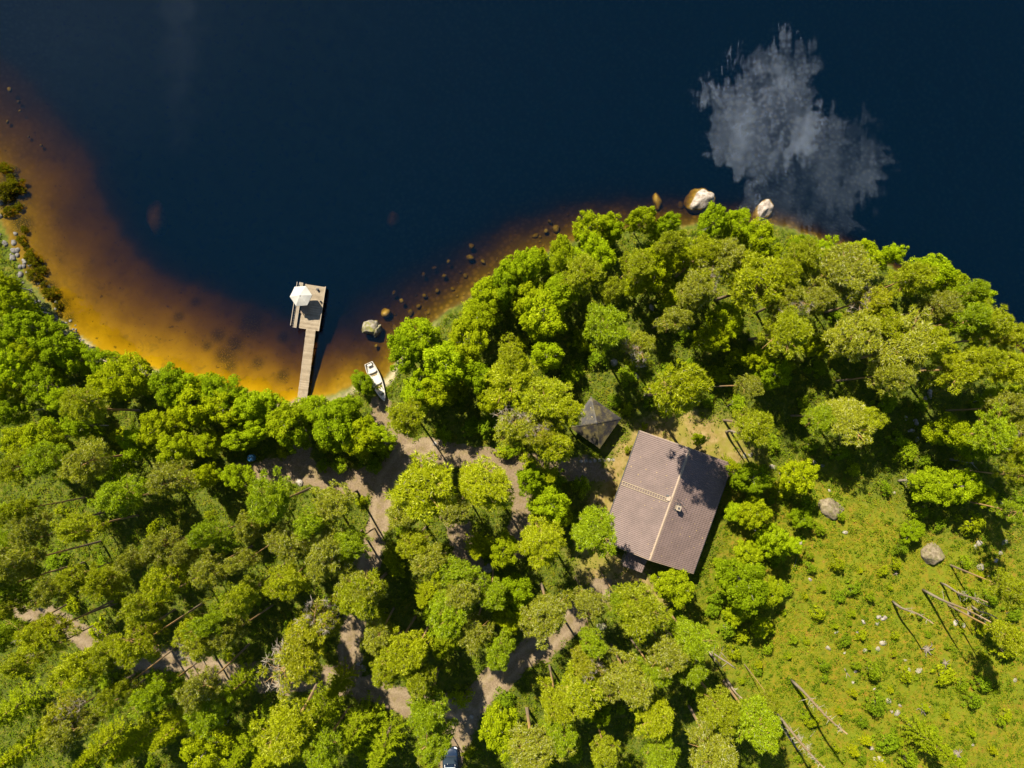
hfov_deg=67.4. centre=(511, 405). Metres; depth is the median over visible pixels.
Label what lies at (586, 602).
pine tree
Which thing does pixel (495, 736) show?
birch tree
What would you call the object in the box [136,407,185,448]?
birch tree
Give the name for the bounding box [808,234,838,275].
birch tree
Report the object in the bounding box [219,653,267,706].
spruce tree
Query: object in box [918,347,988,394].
pine tree
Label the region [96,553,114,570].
bush
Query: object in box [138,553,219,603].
pine tree
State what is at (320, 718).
spruce tree
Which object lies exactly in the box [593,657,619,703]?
pine tree
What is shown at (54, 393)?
birch tree
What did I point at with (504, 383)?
pine tree
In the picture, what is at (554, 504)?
birch tree
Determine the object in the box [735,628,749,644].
bush
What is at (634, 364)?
bush
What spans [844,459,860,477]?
bush
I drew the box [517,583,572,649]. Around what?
pine tree
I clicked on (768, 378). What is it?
birch tree
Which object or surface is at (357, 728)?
spruce tree
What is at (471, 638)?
pine tree
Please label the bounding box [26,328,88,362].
birch tree
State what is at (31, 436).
birch tree
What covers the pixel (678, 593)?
birch tree
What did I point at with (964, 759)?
bush
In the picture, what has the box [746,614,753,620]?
conifer sapling
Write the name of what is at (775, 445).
bush
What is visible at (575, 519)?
bush
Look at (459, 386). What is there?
bush
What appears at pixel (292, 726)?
pine tree
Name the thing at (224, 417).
birch tree
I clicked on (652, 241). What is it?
bush
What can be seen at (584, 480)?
bush
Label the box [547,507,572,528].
birch tree
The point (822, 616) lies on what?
bush
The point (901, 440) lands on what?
bush
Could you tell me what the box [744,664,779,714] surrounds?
pine tree
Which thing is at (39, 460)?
pine tree
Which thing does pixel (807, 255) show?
pine tree
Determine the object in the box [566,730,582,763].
bush
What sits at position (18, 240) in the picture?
bush
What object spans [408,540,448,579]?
pine tree
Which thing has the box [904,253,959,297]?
birch tree
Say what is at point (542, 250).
spruce tree
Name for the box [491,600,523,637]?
birch tree
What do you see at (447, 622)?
pine tree
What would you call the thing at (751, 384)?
pine tree
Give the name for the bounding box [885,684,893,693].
conifer sapling
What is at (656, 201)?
lake boulder
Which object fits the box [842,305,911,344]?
pine tree
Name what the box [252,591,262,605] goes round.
bush
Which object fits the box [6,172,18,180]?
bush
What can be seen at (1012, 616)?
bush
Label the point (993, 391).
birch tree
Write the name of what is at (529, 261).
birch tree
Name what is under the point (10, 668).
pine tree
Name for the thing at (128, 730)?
bush
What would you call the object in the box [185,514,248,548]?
pine tree
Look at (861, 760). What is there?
bush
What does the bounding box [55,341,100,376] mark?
birch tree
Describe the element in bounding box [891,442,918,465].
bush
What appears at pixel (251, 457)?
barrel
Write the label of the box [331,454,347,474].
bush
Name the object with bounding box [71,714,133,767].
birch tree
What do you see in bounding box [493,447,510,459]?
bush
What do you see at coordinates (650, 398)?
bush
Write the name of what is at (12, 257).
stone
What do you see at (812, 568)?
bush
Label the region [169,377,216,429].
birch tree
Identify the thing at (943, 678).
bush
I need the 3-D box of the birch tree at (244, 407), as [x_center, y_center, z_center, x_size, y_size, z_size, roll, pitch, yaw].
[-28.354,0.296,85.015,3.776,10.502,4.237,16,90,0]
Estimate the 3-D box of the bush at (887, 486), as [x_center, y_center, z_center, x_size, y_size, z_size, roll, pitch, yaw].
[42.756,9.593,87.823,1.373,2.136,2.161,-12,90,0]
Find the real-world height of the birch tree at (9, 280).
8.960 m
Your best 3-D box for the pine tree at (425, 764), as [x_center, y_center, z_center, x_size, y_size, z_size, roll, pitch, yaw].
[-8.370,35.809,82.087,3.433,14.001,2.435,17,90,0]
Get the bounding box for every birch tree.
[0,270,30,295]
[0,280,21,300]
[0,285,50,316]
[0,321,29,354]
[0,346,45,388]
[0,376,25,403]
[0,394,43,426]
[0,425,56,459]
[2,308,69,344]
[7,334,57,361]
[18,415,86,453]
[20,359,72,404]
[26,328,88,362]
[39,386,93,411]
[50,411,108,438]
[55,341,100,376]
[80,346,120,373]
[82,373,133,400]
[95,450,138,482]
[96,349,158,400]
[115,426,158,461]
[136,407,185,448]
[147,361,190,409]
[155,428,196,465]
[167,373,209,405]
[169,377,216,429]
[178,720,239,767]
[180,461,220,491]
[187,428,224,458]
[193,371,244,411]
[195,390,250,427]
[215,463,255,491]
[220,424,259,450]
[231,387,273,425]
[240,418,270,440]
[253,388,290,422]
[265,394,312,439]
[276,412,313,453]
[298,394,329,426]
[310,400,358,453]
[329,395,363,421]
[342,419,379,458]
[350,369,375,395]
[354,414,374,432]
[356,422,397,452]
[387,327,423,374]
[397,317,441,354]
[400,367,433,414]
[420,376,453,410]
[422,340,474,388]
[448,311,490,364]
[461,297,504,337]
[461,358,491,394]
[471,275,506,308]
[476,387,504,414]
[478,700,519,761]
[487,530,518,570]
[491,267,518,311]
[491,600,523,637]
[493,254,519,282]
[499,571,533,614]
[508,245,544,286]
[510,279,543,318]
[515,462,546,496]
[518,287,569,343]
[530,342,564,372]
[532,483,571,525]
[542,272,585,311]
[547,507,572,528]
[549,233,573,274]
[571,209,604,248]
[572,230,617,271]
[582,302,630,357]
[583,697,611,727]
[597,211,621,242]
[602,217,624,246]
[623,272,654,297]
[624,205,656,234]
[643,246,675,292]
[647,211,681,239]
[648,567,695,609]
[660,279,684,306]
[671,237,701,272]
[690,324,729,351]
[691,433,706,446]
[696,200,729,238]
[705,301,745,338]
[711,557,771,616]
[712,557,723,569]
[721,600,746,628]
[722,206,752,242]
[723,501,745,522]
[725,461,776,494]
[733,539,763,565]
[736,495,773,529]
[737,217,775,255]
[741,346,775,371]
[750,357,791,390]
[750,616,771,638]
[751,242,783,265]
[753,521,789,557]
[763,575,784,608]
[777,458,819,494]
[781,234,811,262]
[781,536,804,556]
[786,507,814,528]
[799,333,829,356]
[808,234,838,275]
[840,238,883,265]
[869,241,908,271]
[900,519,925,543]
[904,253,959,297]
[906,466,953,506]
[920,411,974,447]
[929,267,969,296]
[938,467,987,504]
[951,422,990,460]
[963,289,997,309]
[967,486,998,508]
[974,385,1023,409]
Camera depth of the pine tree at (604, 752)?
76.74 m
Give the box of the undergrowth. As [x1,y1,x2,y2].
[0,228,1023,767]
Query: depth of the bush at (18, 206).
89.78 m
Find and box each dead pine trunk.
[707,648,721,666]
[725,678,741,698]
[774,712,824,767]
[790,679,847,734]
[891,600,933,623]
[897,476,918,484]
[922,589,990,622]
[940,582,987,602]
[956,593,989,606]
[971,605,999,619]
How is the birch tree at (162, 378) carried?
on the ground
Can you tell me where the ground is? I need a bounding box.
[0,0,1023,767]
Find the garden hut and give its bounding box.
[569,397,620,448]
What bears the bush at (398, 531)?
on the ground
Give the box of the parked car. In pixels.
[442,746,459,767]
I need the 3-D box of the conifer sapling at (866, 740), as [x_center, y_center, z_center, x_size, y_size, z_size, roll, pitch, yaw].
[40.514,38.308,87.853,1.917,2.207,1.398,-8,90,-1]
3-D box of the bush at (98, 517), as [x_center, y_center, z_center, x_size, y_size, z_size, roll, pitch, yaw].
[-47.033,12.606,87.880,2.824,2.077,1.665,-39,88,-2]
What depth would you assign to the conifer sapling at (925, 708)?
87.93 m
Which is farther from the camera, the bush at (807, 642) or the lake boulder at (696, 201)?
the lake boulder at (696, 201)
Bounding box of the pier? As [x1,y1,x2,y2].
[290,282,334,401]
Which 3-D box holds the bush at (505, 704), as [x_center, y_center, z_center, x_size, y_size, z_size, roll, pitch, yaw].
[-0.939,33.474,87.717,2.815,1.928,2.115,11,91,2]
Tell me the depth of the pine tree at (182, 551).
74.36 m
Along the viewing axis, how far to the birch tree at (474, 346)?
80.49 m
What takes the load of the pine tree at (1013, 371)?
on the ground
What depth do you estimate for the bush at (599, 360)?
87.45 m
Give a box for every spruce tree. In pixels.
[0,673,53,727]
[0,719,53,767]
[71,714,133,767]
[104,710,171,767]
[148,701,199,752]
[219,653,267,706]
[227,704,270,767]
[251,725,293,767]
[302,676,352,742]
[325,657,363,699]
[339,689,385,755]
[365,710,409,767]
[415,576,446,608]
[431,631,458,660]
[463,529,493,560]
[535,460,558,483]
[538,247,547,265]
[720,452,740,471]
[895,713,965,767]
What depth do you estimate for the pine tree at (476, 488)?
76.08 m
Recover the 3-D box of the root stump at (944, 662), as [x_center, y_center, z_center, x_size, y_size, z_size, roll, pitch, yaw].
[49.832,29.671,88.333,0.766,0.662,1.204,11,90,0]
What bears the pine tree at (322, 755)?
on the ground
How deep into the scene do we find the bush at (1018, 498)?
87.19 m
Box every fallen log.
[711,652,735,668]
[773,715,802,755]
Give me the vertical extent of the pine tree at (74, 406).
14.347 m
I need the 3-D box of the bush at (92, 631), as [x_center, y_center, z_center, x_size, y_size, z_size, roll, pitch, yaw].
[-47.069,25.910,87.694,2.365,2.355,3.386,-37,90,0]
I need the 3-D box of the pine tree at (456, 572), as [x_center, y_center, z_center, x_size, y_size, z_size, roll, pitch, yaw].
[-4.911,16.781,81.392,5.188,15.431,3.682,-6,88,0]
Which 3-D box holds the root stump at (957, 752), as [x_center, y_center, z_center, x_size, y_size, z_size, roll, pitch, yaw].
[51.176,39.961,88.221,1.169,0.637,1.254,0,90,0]
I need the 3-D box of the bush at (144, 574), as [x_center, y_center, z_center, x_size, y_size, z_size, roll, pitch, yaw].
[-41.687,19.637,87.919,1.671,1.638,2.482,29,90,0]
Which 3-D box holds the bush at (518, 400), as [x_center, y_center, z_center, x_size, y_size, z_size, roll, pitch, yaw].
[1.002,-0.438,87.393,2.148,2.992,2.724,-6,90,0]
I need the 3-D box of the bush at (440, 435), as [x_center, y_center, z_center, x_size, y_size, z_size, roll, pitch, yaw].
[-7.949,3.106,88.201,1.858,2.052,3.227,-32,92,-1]
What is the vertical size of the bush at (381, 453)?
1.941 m
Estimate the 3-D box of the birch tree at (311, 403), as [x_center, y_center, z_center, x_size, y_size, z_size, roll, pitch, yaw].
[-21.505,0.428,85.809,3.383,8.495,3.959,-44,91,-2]
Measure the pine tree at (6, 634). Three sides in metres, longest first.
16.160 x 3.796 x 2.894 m
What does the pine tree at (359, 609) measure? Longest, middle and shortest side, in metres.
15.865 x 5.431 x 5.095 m
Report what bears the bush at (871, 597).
on the ground
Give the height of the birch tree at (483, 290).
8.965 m
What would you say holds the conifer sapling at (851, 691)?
on the ground
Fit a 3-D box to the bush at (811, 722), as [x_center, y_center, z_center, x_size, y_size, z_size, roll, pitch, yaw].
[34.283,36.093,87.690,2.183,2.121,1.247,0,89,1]
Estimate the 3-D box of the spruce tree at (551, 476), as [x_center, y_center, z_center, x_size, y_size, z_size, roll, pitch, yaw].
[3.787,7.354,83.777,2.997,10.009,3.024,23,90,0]
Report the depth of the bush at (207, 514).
87.92 m
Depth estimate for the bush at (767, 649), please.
87.62 m
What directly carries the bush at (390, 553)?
on the ground
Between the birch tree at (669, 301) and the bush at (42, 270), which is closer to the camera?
the birch tree at (669, 301)
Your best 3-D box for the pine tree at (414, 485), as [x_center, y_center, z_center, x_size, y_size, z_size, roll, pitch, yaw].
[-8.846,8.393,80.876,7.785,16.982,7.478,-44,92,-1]
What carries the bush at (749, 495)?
on the ground
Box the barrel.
[247,454,255,460]
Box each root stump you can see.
[920,642,933,657]
[941,659,949,666]
[953,750,961,757]
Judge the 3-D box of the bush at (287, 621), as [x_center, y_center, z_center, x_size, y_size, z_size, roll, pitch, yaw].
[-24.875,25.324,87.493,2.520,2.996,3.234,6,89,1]
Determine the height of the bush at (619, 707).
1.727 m
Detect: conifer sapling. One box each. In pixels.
[736,676,744,684]
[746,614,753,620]
[753,659,762,668]
[783,651,791,659]
[795,690,804,699]
[817,583,826,590]
[829,622,837,628]
[833,705,843,714]
[843,741,859,757]
[846,608,855,618]
[846,684,857,697]
[855,733,871,745]
[868,754,886,767]
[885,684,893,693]
[890,734,904,745]
[917,702,929,712]
[939,711,949,718]
[965,724,975,736]
[974,570,983,578]
[978,651,989,659]
[987,743,998,755]
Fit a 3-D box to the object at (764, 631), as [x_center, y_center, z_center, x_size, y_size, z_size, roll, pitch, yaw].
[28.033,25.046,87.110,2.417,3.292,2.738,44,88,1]
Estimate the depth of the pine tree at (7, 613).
74.62 m
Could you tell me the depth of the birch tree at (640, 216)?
81.99 m
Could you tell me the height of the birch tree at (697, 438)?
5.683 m
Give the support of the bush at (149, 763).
on the ground
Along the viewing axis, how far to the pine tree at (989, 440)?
76.03 m
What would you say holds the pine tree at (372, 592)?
on the ground
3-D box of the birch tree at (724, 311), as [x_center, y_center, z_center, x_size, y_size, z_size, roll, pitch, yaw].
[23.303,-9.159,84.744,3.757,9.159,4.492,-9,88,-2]
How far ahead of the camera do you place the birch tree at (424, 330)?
82.20 m
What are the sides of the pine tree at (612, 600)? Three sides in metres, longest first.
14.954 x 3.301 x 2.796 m
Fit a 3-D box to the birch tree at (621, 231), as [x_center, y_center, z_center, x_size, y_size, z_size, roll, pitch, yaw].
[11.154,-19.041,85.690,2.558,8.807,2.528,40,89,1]
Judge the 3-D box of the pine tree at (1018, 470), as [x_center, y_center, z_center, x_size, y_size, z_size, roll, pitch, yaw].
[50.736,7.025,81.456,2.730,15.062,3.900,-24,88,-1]
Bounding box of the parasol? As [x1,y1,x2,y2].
[290,286,311,305]
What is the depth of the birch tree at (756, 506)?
82.31 m
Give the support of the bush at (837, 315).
on the ground
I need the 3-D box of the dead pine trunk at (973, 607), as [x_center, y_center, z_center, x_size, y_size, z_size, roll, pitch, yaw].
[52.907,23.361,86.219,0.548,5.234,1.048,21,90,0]
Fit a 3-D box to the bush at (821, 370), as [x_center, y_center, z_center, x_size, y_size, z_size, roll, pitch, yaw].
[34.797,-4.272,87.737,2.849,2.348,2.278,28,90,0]
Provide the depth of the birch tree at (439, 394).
80.21 m
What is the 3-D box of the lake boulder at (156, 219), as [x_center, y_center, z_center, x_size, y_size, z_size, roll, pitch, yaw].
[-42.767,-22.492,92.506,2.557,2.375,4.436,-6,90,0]
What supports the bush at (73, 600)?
on the ground
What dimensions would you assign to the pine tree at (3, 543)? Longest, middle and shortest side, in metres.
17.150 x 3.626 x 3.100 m
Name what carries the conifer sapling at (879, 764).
on the ground
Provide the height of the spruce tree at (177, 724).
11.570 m
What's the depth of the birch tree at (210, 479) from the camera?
82.81 m
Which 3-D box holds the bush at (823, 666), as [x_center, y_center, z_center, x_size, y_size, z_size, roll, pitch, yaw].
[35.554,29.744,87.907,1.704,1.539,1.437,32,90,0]
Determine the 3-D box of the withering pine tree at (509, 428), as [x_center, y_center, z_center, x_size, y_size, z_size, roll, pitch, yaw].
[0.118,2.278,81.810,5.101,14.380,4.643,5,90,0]
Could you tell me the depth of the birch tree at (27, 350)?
81.02 m
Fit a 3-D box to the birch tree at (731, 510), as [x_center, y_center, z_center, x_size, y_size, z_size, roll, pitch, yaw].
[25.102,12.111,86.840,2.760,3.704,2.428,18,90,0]
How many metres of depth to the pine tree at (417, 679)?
75.74 m
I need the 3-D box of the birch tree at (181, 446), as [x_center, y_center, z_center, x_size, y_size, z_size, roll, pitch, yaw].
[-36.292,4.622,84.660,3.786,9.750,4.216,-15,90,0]
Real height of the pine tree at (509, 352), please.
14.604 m
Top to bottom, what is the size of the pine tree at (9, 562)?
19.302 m
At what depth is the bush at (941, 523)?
87.74 m
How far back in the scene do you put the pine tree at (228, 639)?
75.14 m
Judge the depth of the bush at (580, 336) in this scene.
86.87 m
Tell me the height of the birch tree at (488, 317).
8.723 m
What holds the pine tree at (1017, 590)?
on the ground
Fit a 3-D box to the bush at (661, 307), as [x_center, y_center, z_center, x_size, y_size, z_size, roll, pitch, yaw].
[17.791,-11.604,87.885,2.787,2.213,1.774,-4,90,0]
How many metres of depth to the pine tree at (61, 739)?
72.95 m
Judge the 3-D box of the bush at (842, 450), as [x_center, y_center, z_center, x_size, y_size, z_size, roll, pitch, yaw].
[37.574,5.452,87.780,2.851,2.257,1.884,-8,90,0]
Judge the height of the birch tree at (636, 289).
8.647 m
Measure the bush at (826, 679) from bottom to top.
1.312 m
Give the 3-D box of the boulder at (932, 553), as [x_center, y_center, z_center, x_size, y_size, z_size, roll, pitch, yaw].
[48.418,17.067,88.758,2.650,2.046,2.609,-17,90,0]
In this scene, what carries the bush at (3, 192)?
on the ground
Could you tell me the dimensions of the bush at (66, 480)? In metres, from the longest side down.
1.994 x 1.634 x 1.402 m
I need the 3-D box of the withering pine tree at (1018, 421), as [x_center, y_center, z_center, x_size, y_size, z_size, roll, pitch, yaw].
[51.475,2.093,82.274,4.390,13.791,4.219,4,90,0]
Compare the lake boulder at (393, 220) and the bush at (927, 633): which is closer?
the bush at (927, 633)
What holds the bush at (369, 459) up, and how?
on the ground
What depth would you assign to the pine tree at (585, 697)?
75.80 m
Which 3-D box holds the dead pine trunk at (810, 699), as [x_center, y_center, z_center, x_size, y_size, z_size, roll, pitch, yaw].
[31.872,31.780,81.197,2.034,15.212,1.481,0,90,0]
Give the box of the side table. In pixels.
[300,306,309,313]
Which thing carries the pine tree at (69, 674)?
on the ground
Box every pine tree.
[0,448,42,487]
[0,496,88,528]
[0,529,55,556]
[0,540,101,588]
[0,561,85,606]
[0,593,50,620]
[0,604,66,653]
[0,622,100,678]
[5,509,106,550]
[10,597,118,654]
[10,603,117,656]
[19,440,72,478]
[26,567,101,611]
[36,673,135,739]
[38,678,145,752]
[45,635,132,690]
[46,621,151,692]
[48,510,138,543]
[51,560,111,598]
[57,434,141,487]
[58,383,139,424]
[79,560,146,602]
[85,609,175,670]
[87,474,180,518]
[91,643,179,715]
[107,602,202,671]
[112,544,152,575]
[114,578,195,624]
[123,656,205,719]
[138,526,212,566]
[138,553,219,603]
[144,459,199,497]
[164,526,229,566]
[170,613,250,666]
[171,611,217,646]
[172,643,249,714]
[181,584,260,640]
[181,668,257,741]
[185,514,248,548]
[188,545,252,589]
[207,604,273,650]
[219,563,284,618]
[222,536,281,574]
[234,507,268,543]
[245,465,310,526]
[248,678,320,766]
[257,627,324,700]
[261,563,310,600]
[263,517,312,564]
[285,593,342,645]
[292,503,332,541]
[302,705,350,767]
[304,522,352,580]
[309,479,357,523]
[330,524,362,564]
[332,567,387,620]
[335,565,388,609]
[337,527,374,558]
[362,607,396,655]
[369,630,402,689]
[372,616,416,673]
[384,449,458,524]
[385,500,416,530]
[386,397,425,437]
[394,624,433,679]
[395,526,432,559]
[405,668,450,746]
[406,644,437,700]
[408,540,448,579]
[413,692,458,767]
[416,733,445,767]
[424,588,475,638]
[438,574,485,612]
[439,494,472,528]
[439,554,486,589]
[457,453,516,512]
[457,603,493,657]
[476,567,507,612]
[484,354,537,410]
[485,625,515,671]
[492,405,539,448]
[496,332,526,373]
[507,707,577,767]
[514,514,566,570]
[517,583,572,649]
[518,375,574,429]
[521,419,558,454]
[527,423,573,465]
[536,664,581,728]
[538,686,578,757]
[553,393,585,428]
[559,252,606,295]
[559,647,608,718]
[569,504,616,559]
[569,625,606,682]
[571,577,608,620]
[578,617,608,658]
[589,722,621,767]
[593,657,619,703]
[598,276,627,306]
[601,572,628,620]
[602,644,654,709]
[613,579,674,642]
[619,248,654,284]
[619,328,655,367]
[629,689,674,741]
[630,638,672,687]
[639,628,690,678]
[640,710,680,767]
[643,362,715,419]
[651,228,689,258]
[652,306,694,333]
[665,634,708,689]
[666,608,719,661]
[673,270,714,312]
[674,233,727,276]
[684,266,721,298]
[684,704,739,767]
[695,682,740,735]
[696,236,750,274]
[714,372,764,399]
[715,248,785,312]
[722,679,782,754]
[723,404,774,447]
[744,256,802,291]
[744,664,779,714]
[748,305,814,359]
[755,282,814,317]
[782,236,821,277]
[785,284,841,317]
[790,401,836,435]
[805,240,879,301]
[811,396,875,446]
[820,310,883,362]
[824,284,893,318]
[835,363,917,396]
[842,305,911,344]
[848,305,939,376]
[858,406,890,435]
[870,325,958,361]
[886,260,940,297]
[903,289,964,322]
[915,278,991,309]
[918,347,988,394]
[919,341,1010,379]
[931,400,1017,453]
[932,301,993,337]
[946,390,1023,420]
[947,604,1023,655]
[948,297,1016,342]
[949,564,1023,610]
[951,456,1023,489]
[952,322,1023,351]
[968,498,1023,524]
[974,409,1023,443]
[987,348,1023,386]
[997,429,1023,462]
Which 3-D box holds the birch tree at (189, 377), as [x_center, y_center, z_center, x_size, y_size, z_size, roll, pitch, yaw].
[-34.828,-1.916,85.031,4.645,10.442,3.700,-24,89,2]
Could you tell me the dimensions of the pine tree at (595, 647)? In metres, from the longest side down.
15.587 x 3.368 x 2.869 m
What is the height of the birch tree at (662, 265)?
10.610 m
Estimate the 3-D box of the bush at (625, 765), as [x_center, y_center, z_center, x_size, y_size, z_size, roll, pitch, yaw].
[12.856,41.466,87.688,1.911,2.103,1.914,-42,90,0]
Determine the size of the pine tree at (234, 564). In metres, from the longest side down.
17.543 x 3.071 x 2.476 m
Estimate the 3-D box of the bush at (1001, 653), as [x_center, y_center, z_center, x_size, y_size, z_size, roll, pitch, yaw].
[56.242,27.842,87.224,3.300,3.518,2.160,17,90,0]
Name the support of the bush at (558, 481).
on the ground
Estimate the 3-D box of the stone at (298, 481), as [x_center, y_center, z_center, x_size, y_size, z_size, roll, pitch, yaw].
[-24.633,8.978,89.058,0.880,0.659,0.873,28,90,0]
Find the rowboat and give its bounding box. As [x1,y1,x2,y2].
[365,361,384,400]
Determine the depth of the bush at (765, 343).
86.83 m
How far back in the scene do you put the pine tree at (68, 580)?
75.06 m
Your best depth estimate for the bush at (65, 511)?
87.75 m
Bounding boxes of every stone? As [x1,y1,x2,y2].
[10,255,15,260]
[18,271,23,277]
[295,478,302,486]
[408,309,412,316]
[466,254,474,260]
[469,243,474,249]
[483,564,491,572]
[552,225,559,232]
[597,623,606,629]
[611,358,617,366]
[677,201,683,208]
[976,563,983,569]
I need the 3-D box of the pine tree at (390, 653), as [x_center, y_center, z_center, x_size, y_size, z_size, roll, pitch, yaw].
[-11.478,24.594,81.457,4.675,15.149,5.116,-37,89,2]
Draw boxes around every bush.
[0,161,16,172]
[0,182,13,201]
[1,205,17,217]
[2,177,26,193]
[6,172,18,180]
[13,202,24,212]
[15,234,28,246]
[15,671,31,678]
[20,225,27,233]
[22,248,42,271]
[25,267,43,281]
[36,264,46,276]
[40,279,49,288]
[40,286,61,298]
[45,548,71,573]
[53,503,72,514]
[54,300,63,310]
[57,475,75,483]
[63,594,80,613]
[86,614,114,642]
[93,510,108,523]
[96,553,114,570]
[97,670,123,690]
[107,426,129,443]
[110,591,124,603]
[123,723,134,740]
[140,567,150,584]
[145,517,171,538]
[145,667,159,683]
[145,753,155,767]
[148,704,165,724]
[204,510,214,519]
[213,536,238,555]
[224,646,241,661]
[249,515,270,531]
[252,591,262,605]
[260,694,279,717]
[264,645,278,660]
[276,446,288,457]
[283,612,298,635]
[315,440,334,453]
[315,458,331,472]
[319,594,337,618]
[320,640,330,652]
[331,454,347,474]
[333,591,340,605]
[354,452,372,467]
[354,745,372,759]
[355,495,368,505]
[365,455,382,474]
[374,703,386,720]
[377,444,389,459]
[377,607,390,621]
[382,553,411,578]
[383,543,399,562]
[394,526,404,536]
[422,604,432,621]
[432,561,444,580]
[434,421,452,446]
[447,683,474,708]
[448,381,469,402]
[453,636,461,649]
[460,746,474,760]
[472,414,497,440]
[491,686,514,707]
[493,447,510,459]
[497,442,525,458]
[512,391,527,410]
[513,334,530,351]
[518,452,536,469]
[525,496,539,512]
[536,252,551,282]
[538,515,552,525]
[545,468,567,488]
[559,362,584,383]
[564,584,583,599]
[566,325,592,351]
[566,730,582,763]
[570,510,580,526]
[571,474,590,500]
[587,348,608,369]
[607,395,623,408]
[613,699,625,714]
[615,757,631,767]
[617,365,637,388]
[618,402,632,416]
[620,309,627,318]
[623,359,639,371]
[624,445,630,453]
[639,421,647,431]
[641,392,660,408]
[645,234,660,245]
[654,362,673,382]
[655,298,670,311]
[667,605,681,619]
[670,358,686,374]
[672,328,690,344]
[679,357,703,372]
[690,677,715,698]
[702,394,715,407]
[702,596,723,617]
[703,365,729,384]
[706,587,728,605]
[715,612,736,638]
[718,231,727,239]
[724,348,744,369]
[727,644,740,659]
[728,394,743,406]
[730,393,745,414]
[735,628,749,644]
[746,491,759,502]
[753,668,762,676]
[754,334,780,349]
[761,641,773,654]
[763,550,786,564]
[765,434,780,454]
[766,562,778,568]
[768,481,793,500]
[778,579,793,596]
[781,358,796,377]
[787,633,798,643]
[792,494,816,510]
[792,750,803,762]
[796,395,811,410]
[799,711,810,719]
[800,358,827,378]
[801,436,819,450]
[802,551,814,559]
[802,562,816,572]
[803,637,810,645]
[803,715,819,727]
[808,604,825,621]
[810,521,827,535]
[814,657,829,671]
[819,673,828,682]
[825,445,849,461]
[828,311,842,324]
[828,553,844,570]
[830,742,840,752]
[831,590,845,602]
[834,633,851,647]
[836,510,844,520]
[842,578,862,595]
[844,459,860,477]
[849,658,862,669]
[851,714,868,727]
[853,629,866,640]
[855,752,866,764]
[860,659,882,680]
[861,702,872,712]
[863,366,875,381]
[863,590,874,601]
[865,691,886,717]
[867,727,905,754]
[869,392,898,413]
[876,564,888,577]
[877,479,891,496]
[884,428,911,446]
[888,650,897,657]
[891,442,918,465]
[891,537,908,553]
[891,557,901,570]
[891,631,900,639]
[894,743,917,767]
[898,664,913,682]
[905,500,928,520]
[908,454,933,467]
[911,396,928,411]
[923,630,931,637]
[927,720,938,740]
[928,516,945,533]
[930,662,956,685]
[949,726,959,732]
[952,449,972,466]
[953,510,985,536]
[954,676,969,692]
[957,555,972,570]
[958,586,975,601]
[959,690,983,708]
[960,755,967,763]
[968,394,983,407]
[969,333,984,346]
[969,672,992,692]
[970,620,985,636]
[981,588,997,605]
[988,639,1018,658]
[992,713,1005,725]
[1000,486,1023,510]
[1000,708,1012,722]
[1001,605,1022,621]
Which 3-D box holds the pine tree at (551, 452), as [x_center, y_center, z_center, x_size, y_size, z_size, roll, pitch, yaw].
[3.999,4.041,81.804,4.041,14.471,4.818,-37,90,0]
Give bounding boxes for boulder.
[146,200,167,235]
[361,320,383,337]
[381,308,390,317]
[386,211,399,228]
[652,193,661,210]
[683,188,714,213]
[751,199,773,220]
[818,498,843,519]
[873,756,884,767]
[921,542,944,564]
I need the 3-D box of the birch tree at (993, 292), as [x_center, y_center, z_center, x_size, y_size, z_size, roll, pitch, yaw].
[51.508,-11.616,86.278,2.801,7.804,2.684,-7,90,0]
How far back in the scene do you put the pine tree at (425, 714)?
74.90 m
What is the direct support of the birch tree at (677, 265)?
on the ground
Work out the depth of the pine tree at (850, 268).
75.61 m
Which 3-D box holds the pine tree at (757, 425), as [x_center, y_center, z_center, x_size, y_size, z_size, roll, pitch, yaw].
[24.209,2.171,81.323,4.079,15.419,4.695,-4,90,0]
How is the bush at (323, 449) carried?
on the ground
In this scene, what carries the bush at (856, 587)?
on the ground
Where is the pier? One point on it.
(310, 330)
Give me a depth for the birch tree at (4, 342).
82.64 m
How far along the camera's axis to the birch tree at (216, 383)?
82.19 m
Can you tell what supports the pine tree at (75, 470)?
on the ground
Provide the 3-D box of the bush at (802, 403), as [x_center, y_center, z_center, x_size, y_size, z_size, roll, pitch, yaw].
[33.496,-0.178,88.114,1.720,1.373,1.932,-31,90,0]
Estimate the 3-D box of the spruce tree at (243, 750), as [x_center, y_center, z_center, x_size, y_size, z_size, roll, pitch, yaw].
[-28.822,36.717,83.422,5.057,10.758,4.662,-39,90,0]
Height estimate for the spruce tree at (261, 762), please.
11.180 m
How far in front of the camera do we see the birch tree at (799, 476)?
81.60 m
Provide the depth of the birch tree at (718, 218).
83.34 m
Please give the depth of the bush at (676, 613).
87.18 m
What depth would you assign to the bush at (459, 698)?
87.48 m
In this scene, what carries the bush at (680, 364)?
on the ground
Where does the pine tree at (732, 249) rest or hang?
on the ground
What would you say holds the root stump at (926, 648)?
on the ground
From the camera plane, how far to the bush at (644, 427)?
88.00 m
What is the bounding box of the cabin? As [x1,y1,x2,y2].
[602,430,729,573]
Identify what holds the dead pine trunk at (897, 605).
on the ground
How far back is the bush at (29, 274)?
89.35 m
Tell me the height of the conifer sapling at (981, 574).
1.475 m
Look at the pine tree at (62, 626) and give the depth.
76.11 m
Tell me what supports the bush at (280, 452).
on the ground
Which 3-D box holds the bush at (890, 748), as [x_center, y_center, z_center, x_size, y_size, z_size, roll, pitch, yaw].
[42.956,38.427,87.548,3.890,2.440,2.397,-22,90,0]
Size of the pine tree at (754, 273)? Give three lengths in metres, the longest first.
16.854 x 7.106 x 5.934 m
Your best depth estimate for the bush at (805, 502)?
87.19 m
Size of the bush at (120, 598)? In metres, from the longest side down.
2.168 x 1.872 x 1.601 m

